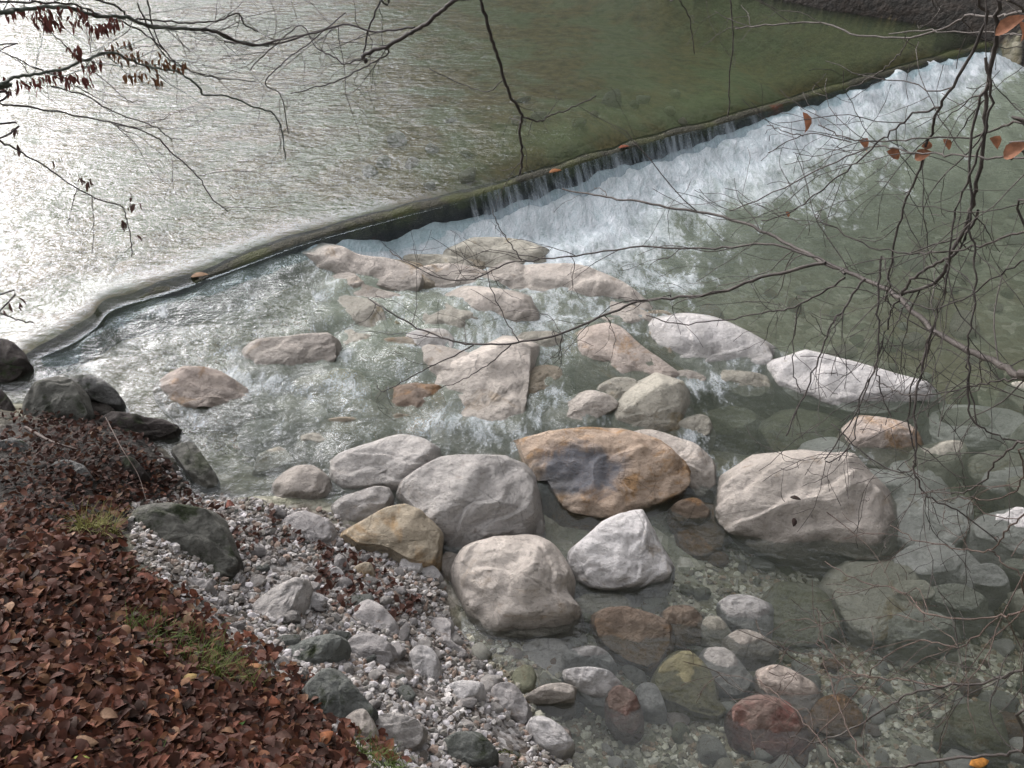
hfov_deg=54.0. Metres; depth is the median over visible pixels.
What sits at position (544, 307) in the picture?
boulder
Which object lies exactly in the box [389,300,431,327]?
boulder
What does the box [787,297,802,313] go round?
cobble
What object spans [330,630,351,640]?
bar stone
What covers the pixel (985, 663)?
cobble
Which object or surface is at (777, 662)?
cobble
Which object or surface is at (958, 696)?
cobble
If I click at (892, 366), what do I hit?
cobble
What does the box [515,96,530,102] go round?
cobble
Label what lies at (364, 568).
bar rock
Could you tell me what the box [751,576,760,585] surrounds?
cobble
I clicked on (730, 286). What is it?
cobble
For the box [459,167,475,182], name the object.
cobble
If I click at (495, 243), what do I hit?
boulder
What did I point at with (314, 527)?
bar rock
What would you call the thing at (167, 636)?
grass tuft
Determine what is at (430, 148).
cobble
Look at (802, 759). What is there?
cobble
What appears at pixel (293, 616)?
bar stone
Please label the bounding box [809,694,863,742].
pool stone
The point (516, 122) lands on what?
cobble
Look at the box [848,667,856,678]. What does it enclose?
cobble
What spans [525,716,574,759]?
bar rock
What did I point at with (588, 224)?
stream water
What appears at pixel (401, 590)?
bar stone
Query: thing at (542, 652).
submerged rock
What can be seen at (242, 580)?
bar stone
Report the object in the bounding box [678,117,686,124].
cobble
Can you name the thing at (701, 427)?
submerged rock
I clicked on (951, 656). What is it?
cobble
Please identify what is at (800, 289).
cobble
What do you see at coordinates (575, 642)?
cobble
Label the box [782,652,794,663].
cobble
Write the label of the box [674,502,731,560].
submerged rock
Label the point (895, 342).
cobble
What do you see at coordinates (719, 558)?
cobble
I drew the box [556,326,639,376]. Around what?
submerged rock
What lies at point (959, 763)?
cobble
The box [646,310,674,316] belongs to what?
boulder
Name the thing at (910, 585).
submerged rock
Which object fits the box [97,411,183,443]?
bank rock
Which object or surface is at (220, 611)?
bar stone
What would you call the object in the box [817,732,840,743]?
cobble
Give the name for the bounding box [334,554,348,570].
bar stone
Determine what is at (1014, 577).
submerged rock
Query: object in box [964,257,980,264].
cobble
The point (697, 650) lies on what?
cobble
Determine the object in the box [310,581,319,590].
bar stone
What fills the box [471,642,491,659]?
cobble
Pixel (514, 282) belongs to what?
boulder
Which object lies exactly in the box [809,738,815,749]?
cobble
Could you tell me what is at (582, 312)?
boulder
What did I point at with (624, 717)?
pool stone
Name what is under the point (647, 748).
gravel
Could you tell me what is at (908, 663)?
cobble
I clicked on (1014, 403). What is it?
submerged rock
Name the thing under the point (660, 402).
boulder
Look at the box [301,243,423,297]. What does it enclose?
boulder
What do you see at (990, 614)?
cobble
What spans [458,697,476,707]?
bar stone
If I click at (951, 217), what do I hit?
cobble
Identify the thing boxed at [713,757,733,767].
cobble
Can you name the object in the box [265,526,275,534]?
bar stone
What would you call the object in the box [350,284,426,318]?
boulder
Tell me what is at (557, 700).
bar rock
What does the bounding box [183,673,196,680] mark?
fallen leaf
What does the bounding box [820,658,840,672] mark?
cobble
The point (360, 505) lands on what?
boulder
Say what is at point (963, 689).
cobble
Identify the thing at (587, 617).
cobble
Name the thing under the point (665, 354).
boulder
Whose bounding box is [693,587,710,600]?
cobble
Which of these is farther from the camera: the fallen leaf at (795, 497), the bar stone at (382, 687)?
the fallen leaf at (795, 497)
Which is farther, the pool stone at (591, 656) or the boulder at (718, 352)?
the boulder at (718, 352)
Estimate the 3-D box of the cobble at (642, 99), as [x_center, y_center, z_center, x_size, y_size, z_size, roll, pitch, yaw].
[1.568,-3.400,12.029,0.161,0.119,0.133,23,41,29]
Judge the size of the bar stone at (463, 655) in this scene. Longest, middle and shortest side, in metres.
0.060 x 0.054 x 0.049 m
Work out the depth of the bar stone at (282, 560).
5.14 m
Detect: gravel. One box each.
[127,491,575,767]
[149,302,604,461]
[463,501,1023,767]
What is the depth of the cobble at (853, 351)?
8.05 m
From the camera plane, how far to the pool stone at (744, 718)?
4.70 m
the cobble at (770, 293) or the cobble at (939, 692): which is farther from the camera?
the cobble at (770, 293)
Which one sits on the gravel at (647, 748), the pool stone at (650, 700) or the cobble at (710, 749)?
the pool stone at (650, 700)
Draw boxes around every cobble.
[362,165,377,177]
[376,155,390,167]
[387,131,406,146]
[405,157,418,168]
[424,182,434,189]
[425,143,438,152]
[445,117,456,122]
[459,151,472,157]
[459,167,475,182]
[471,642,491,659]
[504,647,521,658]
[511,115,525,125]
[511,664,536,693]
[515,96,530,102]
[529,111,546,121]
[539,672,552,685]
[550,658,555,663]
[551,679,561,682]
[559,765,573,767]
[561,725,571,737]
[567,637,582,648]
[571,117,586,127]
[579,633,586,645]
[582,612,590,632]
[589,110,598,117]
[601,89,621,107]
[601,743,612,755]
[608,756,622,767]
[622,665,646,683]
[622,759,637,767]
[629,99,639,108]
[636,95,650,103]
[642,597,667,613]
[664,106,675,115]
[664,764,677,767]
[666,712,689,726]
[670,89,680,98]
[671,722,688,743]
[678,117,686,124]
[679,583,693,594]
[687,646,703,656]
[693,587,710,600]
[696,734,726,765]
[699,303,723,318]
[707,550,728,567]
[709,258,729,272]
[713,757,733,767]
[719,234,737,246]
[720,701,736,726]
[721,220,736,228]
[726,284,738,291]
[738,560,746,572]
[739,759,769,767]
[749,748,772,760]
[750,557,774,571]
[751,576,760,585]
[764,289,776,297]
[766,754,800,767]
[772,657,782,665]
[779,566,792,574]
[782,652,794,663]
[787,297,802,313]
[791,660,820,688]
[793,285,807,295]
[794,647,804,653]
[794,754,807,767]
[802,714,817,738]
[804,216,821,225]
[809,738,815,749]
[816,224,827,229]
[816,744,835,763]
[817,639,831,650]
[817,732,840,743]
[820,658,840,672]
[828,344,857,357]
[829,309,844,320]
[830,764,844,767]
[831,674,857,695]
[833,206,846,213]
[839,659,851,666]
[843,752,856,762]
[844,736,866,753]
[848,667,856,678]
[849,334,863,346]
[855,256,873,267]
[858,694,878,712]
[864,647,875,656]
[864,722,880,737]
[869,708,885,724]
[875,335,899,351]
[875,677,894,694]
[875,748,888,763]
[877,661,888,675]
[879,698,899,714]
[880,762,892,767]
[882,363,897,372]
[897,322,906,329]
[898,332,925,349]
[899,302,913,312]
[899,660,916,672]
[900,198,915,210]
[906,744,938,767]
[910,673,919,680]
[913,245,922,252]
[913,679,929,697]
[915,296,942,312]
[916,705,931,718]
[919,213,928,220]
[922,372,931,381]
[928,696,941,707]
[932,689,945,701]
[943,748,973,767]
[946,651,958,662]
[947,286,958,293]
[949,215,962,221]
[949,310,979,339]
[951,692,970,706]
[952,386,978,404]
[957,274,966,283]
[958,676,981,697]
[961,660,972,670]
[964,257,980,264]
[970,637,980,645]
[978,659,990,668]
[978,690,1019,712]
[984,225,992,232]
[984,361,997,371]
[985,609,994,626]
[985,625,1002,638]
[988,303,1002,311]
[992,638,1015,656]
[993,369,1003,379]
[994,675,1006,688]
[1000,288,1013,298]
[1001,711,1023,739]
[1009,213,1018,218]
[1009,736,1023,764]
[1016,676,1023,693]
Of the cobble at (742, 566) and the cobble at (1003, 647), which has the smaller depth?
the cobble at (1003, 647)
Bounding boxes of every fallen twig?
[24,426,76,449]
[105,417,145,498]
[674,644,754,753]
[827,512,895,594]
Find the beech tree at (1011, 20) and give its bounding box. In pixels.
[335,0,1023,767]
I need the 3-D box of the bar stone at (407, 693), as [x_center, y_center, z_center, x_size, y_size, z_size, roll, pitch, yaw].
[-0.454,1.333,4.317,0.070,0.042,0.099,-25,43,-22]
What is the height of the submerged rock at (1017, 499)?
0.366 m
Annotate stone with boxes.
[201,569,238,585]
[207,578,215,585]
[214,609,224,618]
[218,591,228,605]
[229,620,245,630]
[235,597,245,602]
[239,576,245,586]
[250,574,266,588]
[251,545,265,556]
[256,564,269,571]
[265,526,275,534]
[269,507,286,518]
[275,655,289,666]
[276,634,300,648]
[278,556,286,565]
[280,549,287,554]
[280,574,291,583]
[285,609,300,623]
[297,667,309,682]
[304,566,312,571]
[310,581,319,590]
[313,606,324,611]
[318,624,333,631]
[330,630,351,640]
[331,612,339,621]
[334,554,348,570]
[335,541,343,546]
[335,576,352,586]
[336,329,391,377]
[343,663,353,673]
[349,594,373,605]
[360,554,370,561]
[365,576,377,585]
[366,654,376,662]
[368,626,375,632]
[368,669,383,680]
[369,699,381,708]
[378,684,386,691]
[380,596,392,605]
[392,642,406,659]
[393,703,401,711]
[394,567,403,576]
[394,673,405,679]
[395,586,406,594]
[397,684,415,702]
[398,619,407,626]
[398,622,410,640]
[410,618,417,625]
[418,637,431,647]
[431,685,437,691]
[434,650,444,658]
[440,591,447,598]
[441,552,456,582]
[442,738,447,752]
[451,633,464,645]
[455,651,467,659]
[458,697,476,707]
[461,719,473,728]
[473,660,486,668]
[480,674,503,693]
[483,723,492,730]
[484,708,490,713]
[491,702,503,713]
[496,718,501,726]
[499,753,510,767]
[507,719,514,726]
[535,519,545,537]
[561,645,616,675]
[561,667,622,718]
[589,606,674,676]
[604,685,643,744]
[635,682,666,724]
[650,650,725,723]
[659,605,703,651]
[666,498,711,533]
[699,647,753,697]
[701,616,730,647]
[716,594,773,639]
[721,629,778,670]
[724,694,810,761]
[754,664,823,716]
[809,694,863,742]
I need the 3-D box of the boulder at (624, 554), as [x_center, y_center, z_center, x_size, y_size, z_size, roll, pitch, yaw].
[0.587,1.036,5.570,0.556,0.497,0.445,-16,38,-21]
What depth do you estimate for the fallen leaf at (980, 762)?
4.52 m
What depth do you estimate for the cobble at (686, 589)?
5.60 m
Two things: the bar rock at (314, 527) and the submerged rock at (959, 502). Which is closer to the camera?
the bar rock at (314, 527)
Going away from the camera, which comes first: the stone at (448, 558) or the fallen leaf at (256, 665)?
the fallen leaf at (256, 665)
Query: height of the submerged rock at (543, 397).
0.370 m
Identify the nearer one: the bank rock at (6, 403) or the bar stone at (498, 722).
the bar stone at (498, 722)
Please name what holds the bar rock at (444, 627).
on the ground
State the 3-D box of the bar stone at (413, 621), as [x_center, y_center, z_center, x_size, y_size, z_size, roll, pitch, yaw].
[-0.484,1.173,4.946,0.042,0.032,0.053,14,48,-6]
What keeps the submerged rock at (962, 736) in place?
on the ground
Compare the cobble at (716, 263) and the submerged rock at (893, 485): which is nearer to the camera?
the submerged rock at (893, 485)
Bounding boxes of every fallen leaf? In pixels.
[23,552,33,558]
[73,735,98,747]
[132,573,155,587]
[136,656,146,665]
[165,689,179,699]
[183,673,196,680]
[191,272,208,276]
[226,500,234,507]
[246,663,261,667]
[259,694,280,707]
[319,731,332,743]
[549,168,560,172]
[790,495,800,499]
[792,518,796,526]
[969,758,988,767]
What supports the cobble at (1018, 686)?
on the ground
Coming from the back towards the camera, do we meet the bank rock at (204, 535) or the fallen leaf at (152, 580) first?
the bank rock at (204, 535)
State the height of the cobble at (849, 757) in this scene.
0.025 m
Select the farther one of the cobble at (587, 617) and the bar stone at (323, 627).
the cobble at (587, 617)
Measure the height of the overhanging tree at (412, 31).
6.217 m
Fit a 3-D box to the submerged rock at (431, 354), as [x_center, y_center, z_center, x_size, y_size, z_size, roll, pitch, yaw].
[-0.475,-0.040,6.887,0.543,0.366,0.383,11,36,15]
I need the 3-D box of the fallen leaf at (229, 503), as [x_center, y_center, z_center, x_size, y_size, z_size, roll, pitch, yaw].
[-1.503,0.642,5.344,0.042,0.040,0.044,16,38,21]
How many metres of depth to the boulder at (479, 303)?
7.36 m
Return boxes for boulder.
[152,366,254,434]
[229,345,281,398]
[238,332,343,395]
[271,465,334,499]
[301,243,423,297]
[324,434,441,502]
[331,486,394,521]
[340,504,443,571]
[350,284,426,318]
[386,317,415,336]
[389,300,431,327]
[395,454,544,555]
[402,254,472,266]
[417,263,498,298]
[429,335,548,456]
[437,286,543,345]
[443,237,549,270]
[449,534,585,642]
[490,273,526,292]
[510,427,690,530]
[522,263,662,310]
[533,322,580,340]
[535,299,564,321]
[561,305,609,325]
[567,509,674,606]
[573,323,678,393]
[579,317,645,341]
[605,372,693,436]
[634,429,717,502]
[640,329,683,370]
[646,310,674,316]
[646,313,781,390]
[712,450,898,580]
[761,350,946,432]
[836,415,923,469]
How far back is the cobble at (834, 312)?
8.62 m
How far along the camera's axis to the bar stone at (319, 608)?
4.80 m
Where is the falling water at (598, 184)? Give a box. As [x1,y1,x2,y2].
[478,125,736,221]
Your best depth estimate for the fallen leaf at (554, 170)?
8.99 m
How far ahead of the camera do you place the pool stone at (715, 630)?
5.19 m
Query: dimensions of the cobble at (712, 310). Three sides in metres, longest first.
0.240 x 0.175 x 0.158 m
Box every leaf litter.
[0,408,370,767]
[32,411,223,517]
[134,566,411,762]
[211,501,421,618]
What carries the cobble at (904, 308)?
on the ground
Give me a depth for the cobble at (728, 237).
9.89 m
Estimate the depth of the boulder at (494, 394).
6.52 m
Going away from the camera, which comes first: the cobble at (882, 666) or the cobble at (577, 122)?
the cobble at (882, 666)
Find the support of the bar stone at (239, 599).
on the gravel at (457, 712)
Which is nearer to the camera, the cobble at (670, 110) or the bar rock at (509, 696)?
the bar rock at (509, 696)
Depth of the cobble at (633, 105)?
11.84 m
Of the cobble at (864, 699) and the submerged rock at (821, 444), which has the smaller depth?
the cobble at (864, 699)
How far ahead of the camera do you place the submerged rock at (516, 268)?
8.06 m
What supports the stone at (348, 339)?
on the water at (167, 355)
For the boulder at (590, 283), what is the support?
on the ground
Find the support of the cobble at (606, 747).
on the ground
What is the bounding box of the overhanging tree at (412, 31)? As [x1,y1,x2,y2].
[213,0,735,205]
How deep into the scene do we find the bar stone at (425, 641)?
4.78 m
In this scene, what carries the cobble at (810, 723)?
on the ground
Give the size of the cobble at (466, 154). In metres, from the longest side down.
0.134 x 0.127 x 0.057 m
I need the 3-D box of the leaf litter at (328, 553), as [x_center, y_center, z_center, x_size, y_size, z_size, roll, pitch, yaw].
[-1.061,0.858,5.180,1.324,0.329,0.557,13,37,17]
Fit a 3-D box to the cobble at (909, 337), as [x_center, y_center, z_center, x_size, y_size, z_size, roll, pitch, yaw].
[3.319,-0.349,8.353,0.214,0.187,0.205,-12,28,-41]
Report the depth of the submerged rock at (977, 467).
6.37 m
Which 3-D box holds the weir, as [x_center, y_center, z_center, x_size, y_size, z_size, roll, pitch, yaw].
[1.110,-1.689,9.814,14.355,1.308,0.699,-24,41,-30]
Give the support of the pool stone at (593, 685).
on the gravel at (647, 748)
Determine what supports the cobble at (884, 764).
on the gravel at (647, 748)
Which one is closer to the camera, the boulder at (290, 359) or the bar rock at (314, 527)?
the bar rock at (314, 527)
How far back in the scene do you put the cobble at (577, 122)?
10.60 m
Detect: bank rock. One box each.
[0,338,34,390]
[0,390,15,411]
[0,438,31,451]
[21,376,94,421]
[51,459,93,482]
[70,374,128,412]
[90,399,114,416]
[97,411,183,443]
[106,456,150,485]
[131,502,243,578]
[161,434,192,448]
[171,442,219,493]
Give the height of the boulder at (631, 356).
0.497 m
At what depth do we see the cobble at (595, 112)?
11.13 m
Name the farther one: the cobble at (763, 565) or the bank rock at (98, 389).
the bank rock at (98, 389)
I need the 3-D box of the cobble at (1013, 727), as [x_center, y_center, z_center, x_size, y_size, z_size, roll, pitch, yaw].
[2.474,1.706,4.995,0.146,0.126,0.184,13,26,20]
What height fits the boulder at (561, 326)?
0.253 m
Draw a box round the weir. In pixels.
[25,41,998,388]
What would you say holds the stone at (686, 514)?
on the ground
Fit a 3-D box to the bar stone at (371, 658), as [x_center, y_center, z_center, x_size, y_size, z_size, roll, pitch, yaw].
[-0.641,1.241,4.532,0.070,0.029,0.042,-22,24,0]
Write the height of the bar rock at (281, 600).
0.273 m
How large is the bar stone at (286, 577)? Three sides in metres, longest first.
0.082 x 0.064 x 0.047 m
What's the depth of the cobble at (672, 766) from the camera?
4.63 m
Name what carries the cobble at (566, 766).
on the gravel at (457, 712)
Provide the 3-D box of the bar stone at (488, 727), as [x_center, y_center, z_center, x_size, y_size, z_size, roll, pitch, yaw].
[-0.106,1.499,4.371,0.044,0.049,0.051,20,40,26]
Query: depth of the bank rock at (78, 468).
5.11 m
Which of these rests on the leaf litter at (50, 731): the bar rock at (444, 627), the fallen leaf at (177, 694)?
the fallen leaf at (177, 694)
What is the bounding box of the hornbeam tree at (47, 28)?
[0,0,335,322]
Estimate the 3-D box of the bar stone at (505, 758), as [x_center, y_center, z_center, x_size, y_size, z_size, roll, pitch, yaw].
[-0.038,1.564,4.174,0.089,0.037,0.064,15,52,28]
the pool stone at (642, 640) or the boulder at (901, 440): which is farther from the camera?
the boulder at (901, 440)
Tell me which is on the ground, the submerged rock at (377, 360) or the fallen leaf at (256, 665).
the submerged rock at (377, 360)
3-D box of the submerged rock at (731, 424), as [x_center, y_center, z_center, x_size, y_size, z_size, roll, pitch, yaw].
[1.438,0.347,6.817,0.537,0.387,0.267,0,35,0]
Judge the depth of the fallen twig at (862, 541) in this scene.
5.57 m
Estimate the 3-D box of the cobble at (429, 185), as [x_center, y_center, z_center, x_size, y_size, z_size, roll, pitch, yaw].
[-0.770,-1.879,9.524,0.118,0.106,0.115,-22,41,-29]
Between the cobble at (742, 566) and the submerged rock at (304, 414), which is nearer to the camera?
the cobble at (742, 566)
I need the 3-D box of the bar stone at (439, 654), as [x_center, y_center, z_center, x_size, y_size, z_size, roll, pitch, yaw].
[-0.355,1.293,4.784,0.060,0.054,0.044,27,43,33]
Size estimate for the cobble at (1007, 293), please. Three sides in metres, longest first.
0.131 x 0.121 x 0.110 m
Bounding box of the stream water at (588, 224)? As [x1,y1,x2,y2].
[38,52,1023,472]
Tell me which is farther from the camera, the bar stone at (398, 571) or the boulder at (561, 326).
the boulder at (561, 326)
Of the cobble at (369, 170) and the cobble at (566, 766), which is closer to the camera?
the cobble at (566, 766)
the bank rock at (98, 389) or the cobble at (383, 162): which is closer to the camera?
the bank rock at (98, 389)
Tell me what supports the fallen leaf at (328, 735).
on the leaf litter at (50, 731)
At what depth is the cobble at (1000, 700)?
5.09 m
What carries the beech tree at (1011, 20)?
on the ground
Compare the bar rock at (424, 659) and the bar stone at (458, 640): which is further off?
the bar stone at (458, 640)
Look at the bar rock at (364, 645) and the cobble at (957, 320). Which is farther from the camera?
the cobble at (957, 320)
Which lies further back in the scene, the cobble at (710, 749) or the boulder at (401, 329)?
the boulder at (401, 329)
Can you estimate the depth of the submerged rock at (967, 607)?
5.45 m
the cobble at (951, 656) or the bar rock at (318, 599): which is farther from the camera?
the cobble at (951, 656)
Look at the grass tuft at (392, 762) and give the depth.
3.73 m
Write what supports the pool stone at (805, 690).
on the gravel at (647, 748)
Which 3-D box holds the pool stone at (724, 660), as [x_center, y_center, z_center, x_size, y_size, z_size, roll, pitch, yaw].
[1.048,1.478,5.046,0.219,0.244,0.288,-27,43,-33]
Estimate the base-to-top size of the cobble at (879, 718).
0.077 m
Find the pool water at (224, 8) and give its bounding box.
[0,0,960,327]
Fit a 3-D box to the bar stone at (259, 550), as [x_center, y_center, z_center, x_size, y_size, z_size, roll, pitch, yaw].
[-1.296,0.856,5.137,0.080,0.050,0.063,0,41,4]
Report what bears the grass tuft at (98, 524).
on the ground
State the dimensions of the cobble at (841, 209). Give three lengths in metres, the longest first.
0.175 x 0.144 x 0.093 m
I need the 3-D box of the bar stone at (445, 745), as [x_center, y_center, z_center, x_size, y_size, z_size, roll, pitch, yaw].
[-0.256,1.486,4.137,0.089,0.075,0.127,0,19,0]
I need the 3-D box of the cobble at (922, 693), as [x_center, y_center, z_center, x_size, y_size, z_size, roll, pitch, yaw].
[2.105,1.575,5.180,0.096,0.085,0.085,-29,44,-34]
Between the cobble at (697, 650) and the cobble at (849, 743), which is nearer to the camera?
the cobble at (849, 743)
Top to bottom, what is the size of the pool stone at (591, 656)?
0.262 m
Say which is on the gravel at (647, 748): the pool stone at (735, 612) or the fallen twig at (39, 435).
the pool stone at (735, 612)
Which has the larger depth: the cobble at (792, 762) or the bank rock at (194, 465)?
the bank rock at (194, 465)
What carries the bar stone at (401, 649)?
on the ground
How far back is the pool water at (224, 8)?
11.30 m
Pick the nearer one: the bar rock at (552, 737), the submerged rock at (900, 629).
the bar rock at (552, 737)
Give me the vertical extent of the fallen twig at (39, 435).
0.098 m
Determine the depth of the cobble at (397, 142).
10.13 m
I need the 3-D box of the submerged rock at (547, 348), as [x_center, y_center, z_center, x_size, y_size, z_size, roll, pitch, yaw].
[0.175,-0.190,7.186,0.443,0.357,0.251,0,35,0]
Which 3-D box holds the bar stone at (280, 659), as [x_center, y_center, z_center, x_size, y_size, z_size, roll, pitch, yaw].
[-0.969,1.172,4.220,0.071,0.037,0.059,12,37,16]
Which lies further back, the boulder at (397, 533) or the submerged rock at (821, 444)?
the submerged rock at (821, 444)
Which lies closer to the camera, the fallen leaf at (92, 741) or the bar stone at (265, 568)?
the fallen leaf at (92, 741)
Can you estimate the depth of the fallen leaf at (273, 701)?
3.72 m
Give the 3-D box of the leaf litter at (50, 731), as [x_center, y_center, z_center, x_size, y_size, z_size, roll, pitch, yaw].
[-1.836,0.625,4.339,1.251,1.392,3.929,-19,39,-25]
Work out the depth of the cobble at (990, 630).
5.56 m
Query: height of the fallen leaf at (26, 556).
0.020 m
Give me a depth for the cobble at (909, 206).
10.77 m
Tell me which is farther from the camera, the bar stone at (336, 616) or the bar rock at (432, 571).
the bar rock at (432, 571)
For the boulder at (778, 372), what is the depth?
6.85 m
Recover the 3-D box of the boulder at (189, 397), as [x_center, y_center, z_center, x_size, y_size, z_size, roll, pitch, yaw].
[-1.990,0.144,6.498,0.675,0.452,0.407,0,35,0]
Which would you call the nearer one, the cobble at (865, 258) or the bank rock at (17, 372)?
the bank rock at (17, 372)
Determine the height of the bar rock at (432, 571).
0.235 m
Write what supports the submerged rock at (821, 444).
on the ground
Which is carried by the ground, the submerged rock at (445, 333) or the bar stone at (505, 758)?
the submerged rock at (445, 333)
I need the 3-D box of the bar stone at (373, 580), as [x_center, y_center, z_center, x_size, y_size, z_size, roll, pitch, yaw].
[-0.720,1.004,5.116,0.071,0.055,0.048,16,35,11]
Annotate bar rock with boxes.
[188,577,216,594]
[252,577,313,623]
[282,511,336,543]
[286,634,351,664]
[301,668,377,721]
[310,592,327,608]
[330,567,344,577]
[346,708,378,740]
[348,632,399,664]
[353,562,375,577]
[353,599,398,634]
[376,712,427,751]
[399,559,422,572]
[409,645,441,681]
[422,565,443,582]
[430,617,465,651]
[443,731,498,767]
[446,680,486,702]
[490,682,531,725]
[525,683,576,719]
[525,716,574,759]
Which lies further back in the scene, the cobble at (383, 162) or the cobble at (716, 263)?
the cobble at (383, 162)
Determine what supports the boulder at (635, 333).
on the ground
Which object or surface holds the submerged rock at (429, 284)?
on the ground
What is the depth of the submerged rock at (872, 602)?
5.44 m
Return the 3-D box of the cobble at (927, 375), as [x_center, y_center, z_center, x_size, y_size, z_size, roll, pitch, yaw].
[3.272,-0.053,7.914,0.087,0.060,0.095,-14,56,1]
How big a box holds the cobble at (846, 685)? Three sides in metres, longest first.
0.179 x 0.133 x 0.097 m
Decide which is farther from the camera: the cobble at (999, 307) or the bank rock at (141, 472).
the cobble at (999, 307)
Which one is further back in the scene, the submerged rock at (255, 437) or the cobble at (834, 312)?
the cobble at (834, 312)
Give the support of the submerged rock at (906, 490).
on the ground
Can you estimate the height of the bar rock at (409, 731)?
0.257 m
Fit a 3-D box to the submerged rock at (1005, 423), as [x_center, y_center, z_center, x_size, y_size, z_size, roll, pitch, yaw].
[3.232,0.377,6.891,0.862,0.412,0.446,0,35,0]
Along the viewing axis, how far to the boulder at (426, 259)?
8.14 m
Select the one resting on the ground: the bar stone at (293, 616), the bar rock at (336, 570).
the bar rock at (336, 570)
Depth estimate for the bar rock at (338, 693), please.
3.97 m
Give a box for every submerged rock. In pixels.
[237,419,298,459]
[251,392,275,419]
[252,446,296,475]
[275,394,331,436]
[291,374,330,410]
[293,433,338,466]
[309,295,388,336]
[315,272,365,303]
[317,416,364,449]
[323,368,371,413]
[345,398,385,433]
[357,337,416,383]
[372,381,446,440]
[372,413,414,439]
[394,259,438,304]
[405,328,458,354]
[413,344,468,381]
[417,302,481,350]
[467,259,484,269]
[487,260,524,275]
[517,331,564,365]
[522,637,571,676]
[529,365,571,422]
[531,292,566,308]
[540,390,618,431]
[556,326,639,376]
[575,593,631,614]
[595,377,637,426]
[602,301,652,332]
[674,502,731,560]
[677,370,708,404]
[677,414,715,454]
[701,406,760,454]
[710,370,774,416]
[756,408,845,452]
[761,581,843,651]
[797,437,849,451]
[818,560,925,649]
[869,468,901,496]
[878,609,961,665]
[887,460,951,499]
[888,580,934,609]
[892,539,961,586]
[895,496,969,551]
[907,440,970,487]
[919,404,1023,456]
[929,583,987,639]
[932,701,1011,767]
[936,407,990,426]
[936,496,973,521]
[945,548,979,583]
[957,563,1010,610]
[960,450,1023,508]
[962,507,1023,565]
[981,466,1022,511]
[992,381,1023,414]
[996,475,1023,510]
[999,422,1023,454]
[999,558,1023,591]
[1007,588,1023,638]
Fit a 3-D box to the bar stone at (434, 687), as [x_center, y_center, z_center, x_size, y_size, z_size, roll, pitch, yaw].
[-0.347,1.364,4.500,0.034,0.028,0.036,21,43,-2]
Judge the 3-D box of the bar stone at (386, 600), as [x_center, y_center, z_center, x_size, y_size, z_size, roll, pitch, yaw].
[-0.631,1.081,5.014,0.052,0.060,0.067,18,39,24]
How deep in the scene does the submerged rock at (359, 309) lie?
7.27 m
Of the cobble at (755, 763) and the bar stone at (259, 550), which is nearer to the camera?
the cobble at (755, 763)
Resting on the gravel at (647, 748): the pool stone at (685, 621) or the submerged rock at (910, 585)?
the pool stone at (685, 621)
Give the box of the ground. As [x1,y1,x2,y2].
[0,0,1023,767]
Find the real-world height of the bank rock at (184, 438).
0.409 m
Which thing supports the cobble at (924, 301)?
on the ground
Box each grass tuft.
[54,495,137,542]
[118,598,246,673]
[171,629,279,690]
[349,723,422,767]
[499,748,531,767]
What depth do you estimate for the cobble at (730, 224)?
10.25 m
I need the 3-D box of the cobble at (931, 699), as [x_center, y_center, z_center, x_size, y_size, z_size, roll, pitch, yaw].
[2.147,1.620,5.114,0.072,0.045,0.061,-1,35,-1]
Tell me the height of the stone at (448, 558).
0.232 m
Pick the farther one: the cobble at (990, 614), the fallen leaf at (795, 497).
the cobble at (990, 614)
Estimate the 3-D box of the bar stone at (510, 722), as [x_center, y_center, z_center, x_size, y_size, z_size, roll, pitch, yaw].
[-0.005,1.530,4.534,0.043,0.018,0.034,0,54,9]
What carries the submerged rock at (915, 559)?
on the ground
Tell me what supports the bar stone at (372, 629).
on the ground
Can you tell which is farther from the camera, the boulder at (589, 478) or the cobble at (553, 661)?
the boulder at (589, 478)
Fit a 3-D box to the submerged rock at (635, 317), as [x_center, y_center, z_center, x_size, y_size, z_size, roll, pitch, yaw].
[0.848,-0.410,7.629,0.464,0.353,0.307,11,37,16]
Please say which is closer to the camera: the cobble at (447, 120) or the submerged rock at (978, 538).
the submerged rock at (978, 538)
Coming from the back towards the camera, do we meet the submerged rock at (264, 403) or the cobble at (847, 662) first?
the submerged rock at (264, 403)
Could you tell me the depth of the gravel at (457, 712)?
4.64 m
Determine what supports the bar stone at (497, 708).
on the ground
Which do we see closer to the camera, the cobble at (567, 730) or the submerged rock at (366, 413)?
the cobble at (567, 730)
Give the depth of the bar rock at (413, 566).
5.35 m
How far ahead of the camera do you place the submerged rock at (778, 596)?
5.35 m
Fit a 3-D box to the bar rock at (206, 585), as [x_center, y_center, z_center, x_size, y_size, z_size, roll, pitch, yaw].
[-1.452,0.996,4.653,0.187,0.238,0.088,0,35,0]
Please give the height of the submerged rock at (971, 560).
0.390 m
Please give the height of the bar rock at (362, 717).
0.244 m
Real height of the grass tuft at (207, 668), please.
0.327 m
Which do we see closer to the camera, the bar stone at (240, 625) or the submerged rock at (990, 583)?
the bar stone at (240, 625)
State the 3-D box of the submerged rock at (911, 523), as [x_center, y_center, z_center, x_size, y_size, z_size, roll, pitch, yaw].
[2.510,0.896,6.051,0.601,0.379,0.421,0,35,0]
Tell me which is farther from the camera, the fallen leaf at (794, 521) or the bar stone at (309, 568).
the fallen leaf at (794, 521)
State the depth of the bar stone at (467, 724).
4.32 m
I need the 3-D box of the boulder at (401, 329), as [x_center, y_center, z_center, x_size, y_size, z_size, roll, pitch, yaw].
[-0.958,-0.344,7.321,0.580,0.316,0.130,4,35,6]

